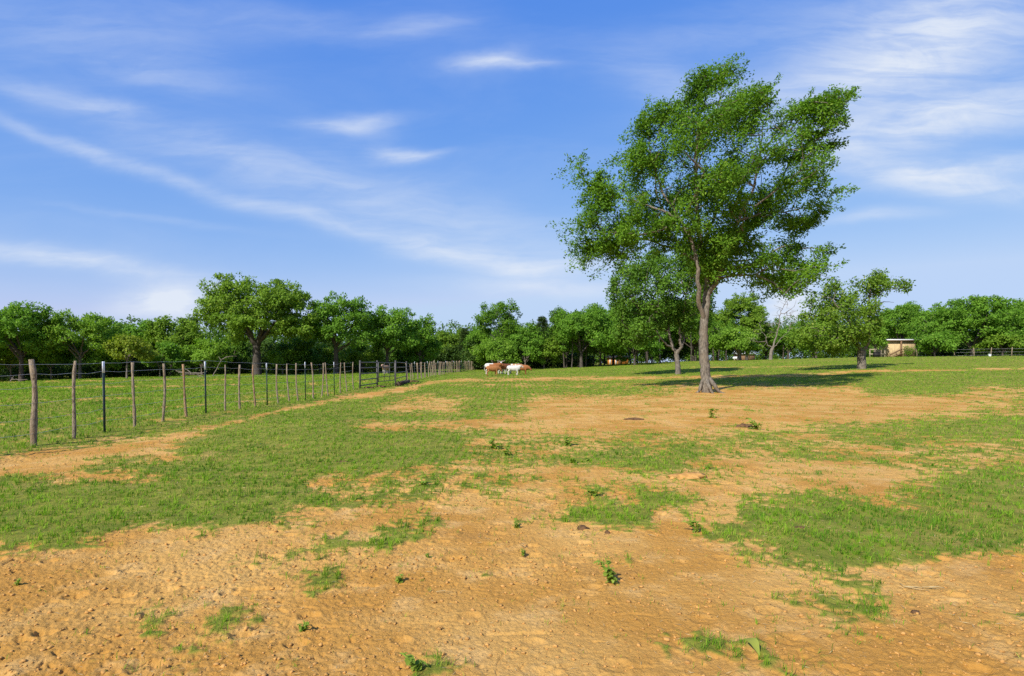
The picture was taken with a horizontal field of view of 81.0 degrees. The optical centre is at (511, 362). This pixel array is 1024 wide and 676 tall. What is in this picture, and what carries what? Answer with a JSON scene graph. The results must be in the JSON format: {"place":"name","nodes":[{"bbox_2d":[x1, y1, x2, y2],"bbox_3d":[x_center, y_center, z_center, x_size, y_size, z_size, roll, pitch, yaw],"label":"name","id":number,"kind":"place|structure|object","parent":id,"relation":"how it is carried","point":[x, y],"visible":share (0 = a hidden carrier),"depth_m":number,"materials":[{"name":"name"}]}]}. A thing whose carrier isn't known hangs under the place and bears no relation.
{"place":"outdoors","nodes":[
{"label":"outdoors","id":0,"kind":"place"},
{"bbox_2d":[0,356,1023,675],"bbox_3d":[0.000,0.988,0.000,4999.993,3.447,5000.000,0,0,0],"label":"ground","id":1,"kind":"structure","parent":0,"point":[658,652],"depth_m":4.95,"materials":[{"name":"soil"}]},
{"bbox_2d":[0,346,19,359],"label":"shade tree","id":2,"kind":"object","parent":1,"relation":"on","point":[1,349],"visible":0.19,"depth_m":73.91,"materials":[{"name":"green plant"}]},
{"bbox_2d":[0,348,40,379],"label":"bushy tree","id":3,"kind":"object","parent":1,"relation":"on","point":[8,361],"visible":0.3,"depth_m":75.88,"materials":[{"name":"green plant"}]},
{"bbox_2d":[0,300,68,381],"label":"oak tree","id":4,"kind":"object","parent":1,"relation":"on","point":[14,319],"visible":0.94,"depth_m":71.57,"materials":[{"name":"green plant"}]},
{"bbox_2d":[28,342,75,379],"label":"bushy tree","id":5,"kind":"object","parent":1,"relation":"on","point":[59,357],"visible":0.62,"depth_m":76.32,"materials":[{"name":"green plant"}]},
{"bbox_2d":[29,308,127,378],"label":"shade tree","id":6,"kind":"object","parent":1,"relation":"on","point":[57,327],"visible":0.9,"depth_m":74.07,"materials":[{"name":"green plant"}]},
{"bbox_2d":[76,348,125,377],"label":"bushy tree","id":7,"kind":"object","parent":1,"relation":"on","point":[91,358],"visible":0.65,"depth_m":76.96,"materials":[{"name":"green plant"}]},
{"bbox_2d":[101,333,160,377],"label":"tree","id":8,"kind":"object","parent":1,"relation":"on","point":[130,346],"visible":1,"depth_m":69.35,"materials":[{"name":"green plant"}]},
{"bbox_2d":[111,318,169,376],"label":"shade tree","id":9,"kind":"object","parent":1,"relation":"on","point":[134,331],"visible":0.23,"depth_m":81.94,"materials":[{"name":"green plant"}]},
{"bbox_2d":[135,341,187,376],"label":"bushy tree","id":10,"kind":"object","parent":1,"relation":"on","point":[168,350],"visible":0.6,"depth_m":75.61,"materials":[{"name":"green plant"}]},
{"bbox_2d":[0,359,353,444],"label":"wire fence","id":11,"kind":"object","parent":1,"relation":"on","point":[34,418],"visible":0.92,"depth_m":13.49,"materials":[{"name":"grey wood"}]},
{"bbox_2d":[142,313,211,375],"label":"shade tree","id":12,"kind":"object","parent":1,"relation":"on","point":[157,330],"visible":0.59,"depth_m":80.53,"materials":[{"name":"green plant"}]},
{"bbox_2d":[176,369,206,375],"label":"fallen branch","id":13,"kind":"object","parent":1,"relation":"on","point":[188,374],"visible":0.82,"depth_m":68.02,"materials":[{"name":"wood"}]},
{"bbox_2d":[177,337,233,374],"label":"bushy tree","id":14,"kind":"object","parent":1,"relation":"on","point":[210,350],"visible":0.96,"depth_m":76.66,"materials":[{"name":"green plant"}]},
{"bbox_2d":[211,334,252,373],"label":"bushy tree","id":15,"kind":"object","parent":1,"relation":"on","point":[238,347],"visible":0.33,"depth_m":81.50,"materials":[{"name":"green plant"}]},
{"bbox_2d":[182,272,318,374],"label":"oak tree","id":16,"kind":"object","parent":1,"relation":"on","point":[280,300],"visible":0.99,"depth_m":70.11,"materials":[{"name":"green plant"}]},
{"bbox_2d":[265,347,301,373],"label":"bushy tree","id":17,"kind":"object","parent":1,"relation":"on","point":[274,357],"visible":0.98,"depth_m":77.23,"materials":[{"name":"green plant"}]},
{"bbox_2d":[275,335,323,368],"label":"bushy tree","id":18,"kind":"object","parent":1,"relation":"on","point":[303,347],"visible":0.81,"depth_m":78.84,"materials":[{"name":"green plant"}]},
{"bbox_2d":[297,620,309,631],"bbox_3d":[-1.163,1.485,3.356,0.069,0.080,0.081,0,0,0],"label":"weed","id":19,"kind":"object","parent":1,"relation":"on","point":[304,627],"visible":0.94,"depth_m":3.35,"materials":[{"name":"green plant"}]},
{"bbox_2d":[306,342,338,372],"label":"bushy tree","id":20,"kind":"object","parent":1,"relation":"on","point":[328,353],"visible":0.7,"depth_m":81.76,"materials":[{"name":"green plant"}]},
{"bbox_2d":[302,291,379,373],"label":"oak tree","id":21,"kind":"object","parent":1,"relation":"on","point":[328,329],"visible":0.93,"depth_m":74.14,"materials":[{"name":"green plant"}]},
{"bbox_2d":[338,340,385,372],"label":"bushy tree","id":22,"kind":"object","parent":1,"relation":"on","point":[353,356],"visible":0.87,"depth_m":80.93,"materials":[{"name":"green plant"}]},
{"bbox_2d":[359,360,377,388],"bbox_3d":[-8.410,0.814,35.247,0.100,1.891,3.632,0,0,3],"label":"pipe panel","id":23,"kind":"object","parent":1,"relation":"on","point":[360,373],"visible":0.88,"depth_m":34.85,"materials":[{"name":"metal"}]},
{"bbox_2d":[378,362,394,381],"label":"farm gate","id":24,"kind":"structure","parent":1,"relation":"on","point":[384,367],"depth_m":40.13,"materials":[{"name":"metal"}]},
{"bbox_2d":[362,304,419,372],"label":"oak tree","id":25,"kind":"object","parent":1,"relation":"on","point":[391,325],"visible":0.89,"depth_m":78.47,"materials":[{"name":"green plant"}]},
{"bbox_2d":[395,574,403,583],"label":"weed","id":26,"kind":"object","parent":1,"relation":"on","point":[399,579],"visible":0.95,"depth_m":4.09,"materials":[{"name":"green plant"}]},
{"bbox_2d":[395,360,406,385],"bbox_3d":[-7.507,0.830,40.739,0.096,1.915,9.042,0,0,-6],"label":"pipe panel","id":27,"kind":"object","parent":1,"relation":"on","point":[400,372],"visible":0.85,"depth_m":38.87,"materials":[{"name":"metal"}]},
{"bbox_2d":[396,379,409,385],"bbox_3d":[-7.205,1.324,39.895,0.368,0.352,6.378,0,0,-5],"label":"fallen log","id":28,"kind":"object","parent":1,"relation":"on","point":[399,383],"visible":0.9,"depth_m":37.82,"materials":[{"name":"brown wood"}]},
{"bbox_2d":[391,347,432,371],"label":"bushy tree","id":29,"kind":"object","parent":1,"relation":"on","point":[413,358],"visible":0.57,"depth_m":84.88,"materials":[{"name":"green plant"}]},
{"bbox_2d":[400,652,427,671],"bbox_3d":[-0.476,1.465,2.905,0.125,0.123,0.096,0,0,-29],"label":"weed","id":30,"kind":"object","parent":1,"relation":"on","point":[409,660],"visible":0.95,"depth_m":2.89,"materials":[{"name":"green plant"}]},
{"bbox_2d":[399,313,442,371],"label":"shade tree","id":31,"kind":"object","parent":1,"relation":"on","point":[425,338],"visible":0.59,"depth_m":83.62,"materials":[{"name":"green plant"}]},
{"bbox_2d":[416,476,432,485],"bbox_3d":[-1.080,1.456,7.280,0.256,0.140,0.126,0,0,22],"label":"weed","id":32,"kind":"object","parent":1,"relation":"on","point":[423,483],"visible":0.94,"depth_m":7.26,"materials":[{"name":"green plant"}]},
{"bbox_2d":[405,360,473,379],"bbox_3d":[-7.779,0.722,78.814,0.707,2.100,59.145,0,0,2],"label":"wire fence","id":33,"kind":"object","parent":1,"relation":"on","point":[448,367],"visible":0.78,"depth_m":63.41,"materials":[{"name":"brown wood"}]},
{"bbox_2d":[433,329,464,360],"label":"shade tree","id":34,"kind":"object","parent":1,"relation":"on","point":[444,338],"visible":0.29,"depth_m":117.99,"materials":[{"name":"green plant"}]},
{"bbox_2d":[452,327,469,364],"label":"cedar tree","id":35,"kind":"object","parent":1,"relation":"on","point":[463,333],"visible":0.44,"depth_m":116.39,"materials":[{"name":"green plant"}]},
{"bbox_2d":[461,323,500,369],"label":"shade tree","id":36,"kind":"object","parent":1,"relation":"on","point":[472,336],"visible":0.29,"depth_m":105.05,"materials":[{"name":"green plant"}]},
{"bbox_2d":[486,437,500,448],"bbox_3d":[-0.344,1.426,10.431,0.242,0.230,0.315,0,0,-20],"label":"weed","id":37,"kind":"object","parent":1,"relation":"on","point":[493,445],"visible":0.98,"depth_m":10.43,"materials":[{"name":"green plant"}]},
{"bbox_2d":[484,363,503,373],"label":"cow","id":38,"kind":"object","parent":1,"relation":"on","point":[493,364],"visible":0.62,"depth_m":71.07},
{"bbox_2d":[486,366,502,375],"bbox_3d":[-1.845,0.853,62.273,1.823,1.068,0.544,0,0,-16],"label":"cow","id":39,"kind":"object","parent":1,"relation":"on","point":[495,369],"visible":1,"depth_m":62.07},
{"bbox_2d":[468,336,521,364],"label":"bushy tree","id":40,"kind":"object","parent":1,"relation":"on","point":[498,349],"visible":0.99,"depth_m":90.73,"materials":[{"name":"green plant"}]},
{"bbox_2d":[471,298,523,362],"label":"shade tree","id":41,"kind":"object","parent":1,"relation":"on","point":[506,321],"visible":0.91,"depth_m":96.99,"materials":[{"name":"green plant"}]},
{"bbox_2d":[16,305,988,374],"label":"woods","id":42,"kind":"object","parent":1,"relation":"on","point":[795,351],"visible":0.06,"depth_m":128.04,"materials":[{"name":"green plant"}]},
{"bbox_2d":[500,363,510,373],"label":"cow","id":43,"kind":"object","parent":1,"relation":"on","point":[504,367],"visible":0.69,"depth_m":71.85},
{"bbox_2d":[494,322,523,349],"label":"shade tree","id":44,"kind":"object","parent":1,"relation":"on","point":[515,333],"visible":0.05,"depth_m":106.59,"materials":[{"name":"green plant"}]},
{"bbox_2d":[0,355,1023,675],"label":"grass","id":45,"kind":"structure","parent":1,"relation":"on","point":[156,393],"depth_m":10.01,"materials":[{"name":"plant"}]},
{"bbox_2d":[0,329,1023,380],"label":"undergrowth","id":46,"kind":"object","parent":1,"relation":"on","point":[61,371],"visible":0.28,"depth_m":86.36,"materials":[{"name":"green plant"}]},
{"bbox_2d":[0,426,1023,675],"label":"soil crumbs","id":47,"kind":"object","parent":1,"relation":"on","point":[470,598],"visible":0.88,"depth_m":3.67,"materials":[{"name":"soil"}]},
{"bbox_2d":[507,365,523,374],"bbox_3d":[0.349,0.815,63.988,1.873,1.112,0.544,0,0,-2],"label":"calf","id":48,"kind":"object","parent":1,"relation":"on","point":[516,368],"visible":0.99,"depth_m":63.82},
{"bbox_2d":[512,518,519,527],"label":"weed","id":49,"kind":"object","parent":1,"relation":"on","point":[517,525],"visible":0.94,"depth_m":5.43,"materials":[{"name":"green plant"}]},
{"bbox_2d":[505,322,546,364],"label":"bushy tree","id":50,"kind":"object","parent":1,"relation":"on","point":[528,342],"visible":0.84,"depth_m":93.72,"materials":[{"name":"green plant"}]},
{"bbox_2d":[520,365,531,372],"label":"cow","id":51,"kind":"object","parent":1,"relation":"on","point":[526,367],"visible":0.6,"depth_m":66.45},
{"bbox_2d":[533,316,552,367],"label":"cedar tree","id":52,"kind":"object","parent":1,"relation":"on","point":[541,320],"visible":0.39,"depth_m":103.47,"materials":[{"name":"green plant"}]},
{"bbox_2d":[525,336,566,367],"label":"bushy tree","id":53,"kind":"object","parent":1,"relation":"on","point":[547,349],"visible":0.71,"depth_m":94.93,"materials":[{"name":"green plant"}]},
{"bbox_2d":[554,327,582,367],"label":"tree","id":54,"kind":"object","parent":1,"relation":"on","point":[555,339],"visible":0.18,"depth_m":94.92,"materials":[{"name":"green plant"}]},
{"bbox_2d":[563,437,573,445],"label":"weed","id":55,"kind":"object","parent":1,"relation":"on","point":[566,442],"visible":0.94,"depth_m":10.82,"materials":[{"name":"green plant"}]},
{"bbox_2d":[540,305,597,367],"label":"shade tree","id":56,"kind":"object","parent":1,"relation":"on","point":[552,328],"visible":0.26,"depth_m":96.43,"materials":[{"name":"green plant"}]},
{"bbox_2d":[553,328,585,367],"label":"tree","id":57,"kind":"object","parent":1,"relation":"on","point":[574,338],"visible":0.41,"depth_m":92.73,"materials":[{"name":"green plant"}]},
{"bbox_2d":[577,525,589,529],"bbox_3d":[0.639,1.490,5.417,0.130,0.041,0.081,0,0,0],"label":"dung heap","id":58,"kind":"object","parent":1,"relation":"on","point":[581,527],"visible":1,"depth_m":5.39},
{"bbox_2d":[573,330,597,366],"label":"tree","id":59,"kind":"object","parent":1,"relation":"on","point":[586,350],"visible":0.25,"depth_m":93.94,"materials":[{"name":"green plant"}]},
{"bbox_2d":[553,306,619,367],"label":"shade tree","id":60,"kind":"object","parent":1,"relation":"on","point":[569,326],"visible":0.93,"depth_m":89.85,"materials":[{"name":"green plant"}]},
{"bbox_2d":[586,486,599,496],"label":"weed","id":61,"kind":"object","parent":1,"relation":"on","point":[591,491],"visible":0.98,"depth_m":6.75,"materials":[{"name":"green plant"}]},
{"bbox_2d":[593,558,616,583],"bbox_3d":[0.632,1.433,4.083,0.167,0.183,0.130,0,0,0],"label":"weed","id":62,"kind":"object","parent":1,"relation":"on","point":[608,573],"visible":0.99,"depth_m":4.07,"materials":[{"name":"green plant"}]},
{"bbox_2d":[581,302,630,365],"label":"shade tree","id":63,"kind":"object","parent":1,"relation":"on","point":[618,354],"visible":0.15,"depth_m":94.35,"materials":[{"name":"green plant"}]},
{"bbox_2d":[605,355,628,364],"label":"hut","id":64,"kind":"object","parent":1,"relation":"on","point":[609,359],"visible":0.34,"depth_m":112.00,"materials":[{"name":"metal"}]},
{"bbox_2d":[609,303,636,364],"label":"shade tree","id":65,"kind":"object","parent":1,"relation":"on","point":[613,360],"visible":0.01,"depth_m":99.82,"materials":[{"name":"green plant"}]},
{"bbox_2d":[623,417,643,419],"bbox_3d":[3.131,1.449,15.437,0.558,0.066,0.229,0,0,0],"label":"dung heap","id":66,"kind":"object","parent":1,"relation":"on","point":[634,418],"visible":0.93,"depth_m":15.37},
{"bbox_2d":[607,322,664,364],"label":"shade tree","id":67,"kind":"object","parent":1,"relation":"on","point":[653,347],"visible":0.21,"depth_m":87.36,"materials":[{"name":"green plant"}]},
{"bbox_2d":[628,295,676,362],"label":"shade tree","id":68,"kind":"object","parent":1,"relation":"on","point":[666,340],"visible":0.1,"depth_m":97.45,"materials":[{"name":"green plant"}]},
{"bbox_2d":[603,245,717,373],"bbox_3d":[12.908,-4.527,52.202,9.863,11.300,8.900,0,0,0],"label":"forked tree","id":69,"kind":"object","parent":1,"relation":"on","point":[637,325],"visible":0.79,"depth_m":51.26,"materials":[{"name":"green plant"}]},
{"bbox_2d":[655,317,674,362],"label":"tree","id":70,"kind":"object","parent":1,"relation":"on","point":[659,343],"visible":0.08,"depth_m":92.86,"materials":[{"name":"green plant"}]},
{"bbox_2d":[667,299,698,361],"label":"shade tree","id":71,"kind":"object","parent":1,"relation":"on","point":[687,348],"visible":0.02,"depth_m":105.33,"materials":[{"name":"green plant"}]},
{"bbox_2d":[668,472,706,479],"bbox_3d":[2.253,1.479,7.803,0.606,0.087,0.292,0,0,0],"label":"dirt mound","id":72,"kind":"object","parent":1,"relation":"on","point":[689,475],"visible":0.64,"depth_m":7.78,"materials":[{"name":"soil"}]},
{"bbox_2d":[682,515,701,532],"bbox_3d":[1.595,1.449,5.318,0.191,0.164,0.097,0,0,17],"label":"weed","id":73,"kind":"object","parent":1,"relation":"on","point":[696,527],"visible":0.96,"depth_m":5.30,"materials":[{"name":"green plant"}]},
{"bbox_2d":[666,302,719,360],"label":"shade tree","id":74,"kind":"object","parent":1,"relation":"on","point":[675,334],"visible":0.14,"depth_m":99.43,"materials":[{"name":"green plant"}]},
{"bbox_2d":[675,316,716,360],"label":"tree","id":75,"kind":"object","parent":1,"relation":"on","point":[692,338],"visible":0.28,"depth_m":94.92,"materials":[{"name":"green plant"}]},
{"bbox_2d":[545,51,861,392],"bbox_3d":[9.399,-6.796,29.600,13.748,16.906,10.261,0,0,32],"label":"elm tree","id":76,"kind":"object","parent":1,"relation":"on","point":[717,250],"visible":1,"depth_m":28.80,"materials":[{"name":"green plant"}]},
{"bbox_2d":[689,313,724,358],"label":"tree","id":77,"kind":"object","parent":1,"relation":"on","point":[697,339],"visible":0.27,"depth_m":95.93,"materials":[{"name":"green plant"}]},
{"bbox_2d":[693,318,733,360],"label":"tree","id":78,"kind":"object","parent":1,"relation":"on","point":[717,326],"visible":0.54,"depth_m":94.17,"materials":[{"name":"green plant"}]},
{"bbox_2d":[708,408,718,417],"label":"weed","id":79,"kind":"object","parent":1,"relation":"on","point":[711,414],"visible":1,"depth_m":15.90,"materials":[{"name":"green plant"}]},
{"bbox_2d":[707,322,727,360],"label":"tree","id":80,"kind":"object","parent":1,"relation":"on","point":[715,334],"visible":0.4,"depth_m":96.55,"materials":[{"name":"green plant"}]},
{"bbox_2d":[708,317,737,359],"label":"tree","id":81,"kind":"object","parent":1,"relation":"on","point":[729,324],"visible":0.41,"depth_m":95.55,"materials":[{"name":"green plant"}]},
{"bbox_2d":[708,309,738,360],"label":"shade tree","id":82,"kind":"object","parent":1,"relation":"on","point":[732,350],"visible":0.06,"depth_m":103.69,"materials":[{"name":"green plant"}]},
{"bbox_2d":[708,325,764,359],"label":"shade tree","id":83,"kind":"object","parent":1,"relation":"on","point":[740,343],"visible":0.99,"depth_m":86.54,"materials":[{"name":"green plant"}]},
{"bbox_2d":[732,351,755,359],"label":"barn","id":84,"kind":"structure","parent":1,"relation":"on","point":[752,356],"depth_m":130.00,"materials":[{"name":"wood"}]},
{"bbox_2d":[736,423,751,427],"bbox_3d":[5.435,1.478,14.039,0.447,0.106,0.286,0,0,0],"label":"dung heap","id":85,"kind":"object","parent":1,"relation":"on","point":[745,425],"visible":0.62,"depth_m":13.96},
{"bbox_2d":[714,292,774,359],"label":"shade tree","id":86,"kind":"object","parent":1,"relation":"on","point":[752,318],"visible":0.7,"depth_m":96.32,"materials":[{"name":"green plant"}]},
{"bbox_2d":[745,638,759,655],"bbox_3d":[1.248,1.464,3.103,0.094,0.063,0.062,0,0,44],"label":"fallen leaf","id":87,"kind":"object","parent":1,"relation":"on","point":[754,642],"visible":1,"depth_m":3.09,"materials":[{"name":"plant"}]},
{"bbox_2d":[745,418,762,429],"bbox_3d":[5.460,1.398,13.544,0.376,0.282,0.294,0,0,18],"label":"weed","id":88,"kind":"object","parent":1,"relation":"on","point":[754,423],"visible":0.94,"depth_m":13.51,"materials":[{"name":"green plant"}]},
{"bbox_2d":[754,321,786,359],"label":"bushy tree","id":89,"kind":"object","parent":1,"relation":"on","point":[780,352],"visible":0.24,"depth_m":99.52,"materials":[{"name":"green plant"}]},
{"bbox_2d":[747,299,798,359],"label":"dead tree","id":90,"kind":"object","parent":1,"relation":"on","point":[771,353],"visible":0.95,"depth_m":81.91,"materials":[{"name":"grey plant"}]},
{"bbox_2d":[760,317,799,358],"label":"tree","id":91,"kind":"object","parent":1,"relation":"on","point":[785,328],"visible":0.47,"depth_m":95.81,"materials":[{"name":"green plant"}]},
{"bbox_2d":[770,322,817,358],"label":"bushy tree","id":92,"kind":"object","parent":1,"relation":"on","point":[780,334],"visible":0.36,"depth_m":95.56,"materials":[{"name":"green plant"}]},
{"bbox_2d":[796,317,844,357],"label":"shade tree","id":93,"kind":"object","parent":1,"relation":"on","point":[816,336],"visible":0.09,"depth_m":89.85,"materials":[{"name":"green plant"}]},
{"bbox_2d":[785,268,915,368],"bbox_3d":[28.081,-3.641,50.238,10.039,8.625,6.786,0,0,-23],"label":"oak tree","id":94,"kind":"object","parent":1,"relation":"on","point":[857,328],"visible":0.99,"depth_m":49.41,"materials":[{"name":"green leaf"},{"name":"bark"}]},
{"bbox_2d":[864,326,888,351],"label":"shade tree","id":95,"kind":"object","parent":1,"relation":"on","point":[879,339],"visible":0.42,"depth_m":83.42,"materials":[{"name":"green plant"}]},
{"bbox_2d":[869,349,885,356],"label":"rail fence","id":96,"kind":"object","parent":1,"relation":"on","point":[881,354],"visible":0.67,"depth_m":83.90,"materials":[{"name":"wood"}]},
{"bbox_2d":[875,339,918,356],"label":"shed","id":97,"kind":"structure","parent":1,"relation":"on","point":[894,347],"depth_m":85.10,"materials":[{"name":"beige"}]},
{"bbox_2d":[878,300,924,345],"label":"shade tree","id":98,"kind":"object","parent":1,"relation":"on","point":[906,313],"visible":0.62,"depth_m":98.63,"materials":[{"name":"green plant"}]},
{"bbox_2d":[903,345,914,356],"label":"bush","id":99,"kind":"object","parent":1,"relation":"on","point":[907,352],"visible":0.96,"depth_m":84.62,"materials":[{"name":"green plant"}]},
{"bbox_2d":[904,306,964,356],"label":"shade tree","id":100,"kind":"object","parent":1,"relation":"on","point":[912,325],"visible":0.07,"depth_m":94.22,"materials":[{"name":"green plant"}]},
{"bbox_2d":[913,330,960,356],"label":"bushy tree","id":101,"kind":"object","parent":1,"relation":"on","point":[936,342],"visible":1,"depth_m":79.19,"materials":[{"name":"green plant"}]},
{"bbox_2d":[915,347,1012,356],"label":"wire fence","id":102,"kind":"object","parent":1,"relation":"on","point":[962,352],"visible":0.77,"depth_m":79.47,"materials":[{"name":"brown wood"}]},
{"bbox_2d":[910,294,1023,355],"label":"shade tree","id":103,"kind":"object","parent":1,"relation":"on","point":[959,317],"visible":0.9,"depth_m":81.33,"materials":[{"name":"green plant"}]},
{"bbox_2d":[971,331,1023,355],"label":"bushy tree","id":104,"kind":"object","parent":1,"relation":"on","point":[994,341],"visible":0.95,"depth_m":79.40,"materials":[{"name":"green plant"}]},
{"bbox_2d":[986,298,1023,354],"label":"shade tree","id":105,"kind":"object","parent":1,"relation":"on","point":[1021,307],"visible":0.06,"depth_m":94.06,"materials":[{"name":"green plant"}]},
{"bbox_2d":[1010,316,1023,329],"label":"shade tree","id":106,"kind":"object","parent":1,"relation":"on","point":[1018,327],"visible":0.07,"depth_m":84.08,"materials":[{"name":"green plant"}]},
{"bbox_2d":[0,0,1023,362],"label":"sky","id":107,"kind":"structure","parent":0,"point":[393,153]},
{"bbox_2d":[2,421,1023,675],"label":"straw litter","id":108,"kind":"object","parent":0,"point":[532,533],"visible":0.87,"depth_m":4.60,"materials":[{"name":"plant"}]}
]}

